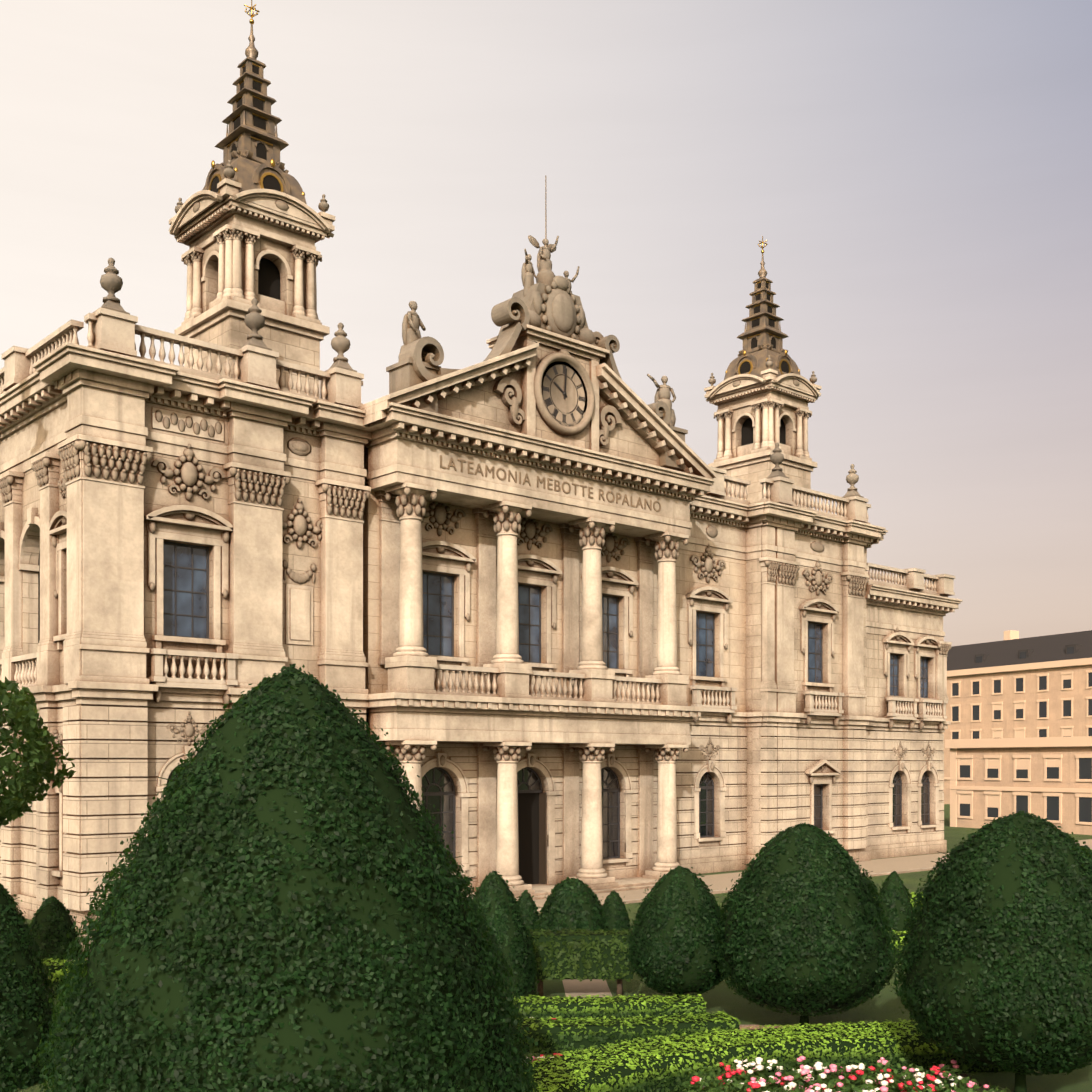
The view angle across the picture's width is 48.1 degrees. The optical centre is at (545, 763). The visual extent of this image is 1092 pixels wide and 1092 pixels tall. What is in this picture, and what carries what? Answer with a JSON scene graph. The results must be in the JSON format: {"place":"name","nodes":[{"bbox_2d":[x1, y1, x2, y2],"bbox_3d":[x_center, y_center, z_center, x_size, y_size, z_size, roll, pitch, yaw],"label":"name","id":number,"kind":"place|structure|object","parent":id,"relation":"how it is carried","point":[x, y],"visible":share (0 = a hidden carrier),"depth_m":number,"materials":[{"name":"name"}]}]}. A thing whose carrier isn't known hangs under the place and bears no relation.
{"place":"outdoors","nodes":[
{"label":"outdoors","id":0,"kind":"place"},
{"bbox_2d":[38,65,788,883],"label":"dark openings","id":1,"kind":"object","parent":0,"point":[528,803],"visible":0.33,"depth_m":48.38,"materials":[{"name":"black"}]},
{"bbox_2d":[539,793,546,884],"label":"palace doors","id":2,"kind":"structure","parent":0,"point":[542,838],"depth_m":48.78,"materials":[{"name":"brown wood"}]},
{"bbox_2d":[0,0,1091,646],"label":"sky","id":3,"kind":"structure","parent":0,"point":[915,175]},
{"bbox_2d":[8,804,1091,1091],"bbox_3d":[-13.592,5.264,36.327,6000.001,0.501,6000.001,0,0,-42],"label":"ground","id":4,"kind":"structure","parent":0,"point":[888,1004],"depth_m":25.00,"materials":[{"name":"green plant"}]},
{"bbox_2d":[0,883,62,1091],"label":"topiary","id":5,"kind":"object","parent":4,"relation":"on","point":[36,952],"depth_m":19.11,"materials":[{"name":"green plant"}]},
{"bbox_2d":[0,676,75,826],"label":"tree","id":6,"kind":"object","parent":4,"relation":"on","point":[37,763],"depth_m":20.15,"materials":[{"name":"green plant"}]},
{"bbox_2d":[30,896,82,960],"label":"topiary bush","id":7,"kind":"object","parent":4,"relation":"on","point":[64,939],"depth_m":31.04,"materials":[{"name":"green plant"}]},
{"bbox_2d":[41,958,85,997],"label":"hedge","id":8,"kind":"object","parent":4,"relation":"on","point":[58,968],"depth_m":26.10,"materials":[{"name":"green plant"}]},
{"bbox_2d":[28,663,546,1091],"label":"topiary bush","id":9,"kind":"object","parent":4,"relation":"on","point":[65,1029],"depth_m":10.39,"materials":[{"name":"green plant"}]},
{"bbox_2d":[0,704,943,910],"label":"rusticated wall","id":10,"kind":"structure","parent":4,"relation":"on","point":[121,755],"depth_m":49.12,"materials":[{"name":"beige stone"}]},
{"bbox_2d":[0,201,946,932],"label":"stone wall","id":11,"kind":"structure","parent":4,"relation":"on","point":[482,403],"depth_m":43.11,"materials":[{"name":"beige stone"}]},
{"bbox_2d":[0,178,962,891],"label":"building facade","id":12,"kind":"structure","parent":4,"relation":"on","point":[60,396],"depth_m":43.18,"materials":[{"name":"beige stone"}]},
{"bbox_2d":[0,200,951,792],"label":"carved ornaments","id":13,"kind":"object","parent":12,"relation":"attached to","point":[188,482],"visible":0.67,"depth_m":44.81},
{"bbox_2d":[0,307,954,720],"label":"palace balustrades","id":14,"kind":"object","parent":12,"relation":"on","point":[112,331],"visible":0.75,"depth_m":41.54,"materials":[{"name":"beige stone"}]},
{"bbox_2d":[100,160,863,497],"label":"rooftop statues","id":15,"kind":"object","parent":12,"relation":"on","point":[548,300],"visible":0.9,"depth_m":45.04,"materials":[{"name":"beige stone"}]},
{"bbox_2d":[202,23,799,379],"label":"spires","id":16,"kind":"object","parent":12,"relation":"on","point":[249,165],"visible":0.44,"depth_m":43.08,"materials":[{"name":"brown stone"}]},
{"bbox_2d":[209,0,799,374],"bbox_3d":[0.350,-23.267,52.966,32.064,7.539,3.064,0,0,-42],"label":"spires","id":17,"kind":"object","parent":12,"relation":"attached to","point":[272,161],"visible":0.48,"depth_m":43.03,"materials":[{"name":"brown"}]},
{"bbox_2d":[163,541,929,859],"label":"window frames","id":18,"kind":"structure","parent":12,"relation":"attached to","point":[453,793],"depth_m":48.76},
{"bbox_2d":[163,544,927,863],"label":"window panes","id":19,"kind":"structure","parent":18,"relation":"in","point":[183,583],"depth_m":48.03,"materials":[{"name":"blue glass"}]},
{"bbox_2d":[440,456,660,511],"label":"carved inscription","id":20,"kind":"object","parent":12,"relation":"attached to","point":[528,480],"visible":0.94,"depth_m":46.27,"materials":[{"name":"brown"}]},
{"bbox_2d":[542,361,587,426],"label":"clock numerals","id":21,"kind":"object","parent":12,"relation":"attached to","point":[548,400],"visible":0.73,"depth_m":46.44,"materials":[{"name":"black"}]},
{"bbox_2d":[71,868,936,1028],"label":"path kerbs","id":22,"kind":"structure","parent":4,"relation":"on","point":[729,890],"depth_m":46.80,"materials":[{"name":"stone"}]},
{"bbox_2d":[470,871,543,1016],"bbox_3d":[-1.125,3.607,24.594,2.016,2.904,1.992,0,0,-42],"label":"topiary bush","id":23,"kind":"object","parent":4,"relation":"on","point":[529,959],"depth_m":24.24,"materials":[{"name":"green plant"}]},
{"bbox_2d":[517,889,538,930],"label":"topiary bush","id":24,"kind":"object","parent":4,"relation":"on","point":[532,917],"depth_m":34.52,"materials":[{"name":"green plant"}]},
{"bbox_2d":[534,876,610,931],"bbox_3d":[0.729,4.059,32.719,2.058,2.056,2.115,0,0,-42],"label":"topiary bush","id":25,"kind":"object","parent":4,"relation":"on","point":[577,924],"depth_m":32.27,"materials":[{"name":"green plant"}]},
{"bbox_2d":[537,979,622,996],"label":"tree trunks","id":26,"kind":"object","parent":4,"relation":"on","point":[619,987],"visible":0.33,"depth_m":26.16,"materials":[{"name":"brown plant"}]},
{"bbox_2d":[527,928,633,981],"bbox_3d":[0.727,4.095,26.208,2.264,1.072,2.107,0,0,-42],"label":"pleached hedge","id":27,"kind":"object","parent":4,"relation":"on","point":[584,944],"depth_m":25.82,"materials":[{"name":"green plant"}]},
{"bbox_2d":[72,839,1091,996],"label":"gravel forecourt","id":28,"kind":"structure","parent":4,"relation":"on","point":[587,987],"depth_m":51.81,"materials":[{"name":"beige gravel"}]},
{"bbox_2d":[710,822,898,1026],"bbox_3d":[4.737,3.060,22.723,3.251,3.948,3.393,0,0,-42],"label":"topiary bush","id":29,"kind":"object","parent":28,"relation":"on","point":[733,946],"depth_m":21.78,"materials":[{"name":"green plant"}]},
{"bbox_2d":[874,892,922,920],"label":"hedge","id":30,"kind":"object","parent":28,"relation":"on","point":[912,893],"depth_m":38.83,"materials":[{"name":"green plant"}]},
{"bbox_2d":[513,994,706,1018],"bbox_3d":[1.193,4.767,23.415,3.334,0.621,3.021,0,0,-42],"label":"straight hedge","id":31,"kind":"object","parent":4,"relation":"on","point":[573,1012],"depth_m":23.07,"materials":[{"name":"green plant"}]},
{"bbox_2d":[602,890,631,931],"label":"topiary bush","id":32,"kind":"object","parent":4,"relation":"on","point":[623,922],"depth_m":34.53,"materials":[{"name":"green plant"}]},
{"bbox_2d":[504,1010,740,1053],"bbox_3d":[0.921,4.794,21.771,4.493,0.568,3.652,0,0,-42],"label":"hedge","id":33,"kind":"object","parent":4,"relation":"on","point":[587,1043],"depth_m":21.31,"materials":[{"name":"green plant"}]},
{"bbox_2d":[623,865,724,996],"bbox_3d":[2.680,3.525,24.194,2.170,3.018,2.160,0,0,-42],"label":"topiary bush","id":34,"kind":"object","parent":4,"relation":"on","point":[658,945],"depth_m":23.59,"materials":[{"name":"green plant"}]},
{"bbox_2d":[527,930,906,963],"bbox_3d":[3.795,4.672,30.853,15.907,0.857,13.797,0,0,-42],"label":"hedge","id":35,"kind":"object","parent":4,"relation":"on","point":[900,932],"depth_m":30.59,"materials":[{"name":"green plant"}]},
{"bbox_2d":[518,1015,1010,1091],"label":"flowers","id":36,"kind":"object","parent":4,"relation":"on","point":[829,1081],"depth_m":18.12,"materials":[{"name":"multicoloured plant"}]},
{"bbox_2d":[530,1056,988,1091],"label":"pink flowers","id":37,"kind":"object","parent":36,"relation":"on","point":[833,1067],"visible":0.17,"depth_m":18.08,"materials":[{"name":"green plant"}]},
{"bbox_2d":[516,1018,1014,1091],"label":"hedge","id":38,"kind":"object","parent":4,"relation":"on","point":[632,1087],"depth_m":19.22,"materials":[{"name":"green plant"}]},
{"bbox_2d":[705,1074,989,1091],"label":"flower bed soil","id":39,"kind":"structure","parent":4,"relation":"on","point":[979,1084],"depth_m":19.07,"materials":[{"name":"brown soil"}]},
{"bbox_2d":[876,871,916,930],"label":"topiary bush","id":40,"kind":"object","parent":4,"relation":"on","point":[892,902],"depth_m":36.66,"materials":[{"name":"green plant"}]},
{"bbox_2d":[889,810,1091,1091],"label":"topiary bush","id":41,"kind":"object","parent":4,"relation":"on","point":[908,995],"depth_m":17.17,"materials":[{"name":"green plant"}]},
{"bbox_2d":[943,665,1091,834],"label":"building","id":42,"kind":"structure","parent":4,"relation":"on","point":[1079,693],"depth_m":132.62,"materials":[{"name":"paint"}]},
{"bbox_2d":[944,630,1091,826],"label":"trim","id":43,"kind":"structure","parent":42,"relation":"attached to","point":[959,795],"depth_m":95.18,"materials":[{"name":"beige"}]},
{"bbox_2d":[947,630,1091,670],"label":"roof","id":44,"kind":"structure","parent":43,"relation":"on","point":[1047,648],"depth_m":141.39,"materials":[{"name":"grey stone"}]},
{"bbox_2d":[952,647,1091,821],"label":"windows","id":45,"kind":"structure","parent":42,"relation":"attached to","point":[1085,803],"depth_m":95.49,"materials":[{"name":"black glass"}]},
{"bbox_2d":[363,491,745,711],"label":"portico wall","id":46,"kind":"structure","parent":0,"point":[731,582],"depth_m":49.09,"materials":[{"name":"beige stone"}]}
]}

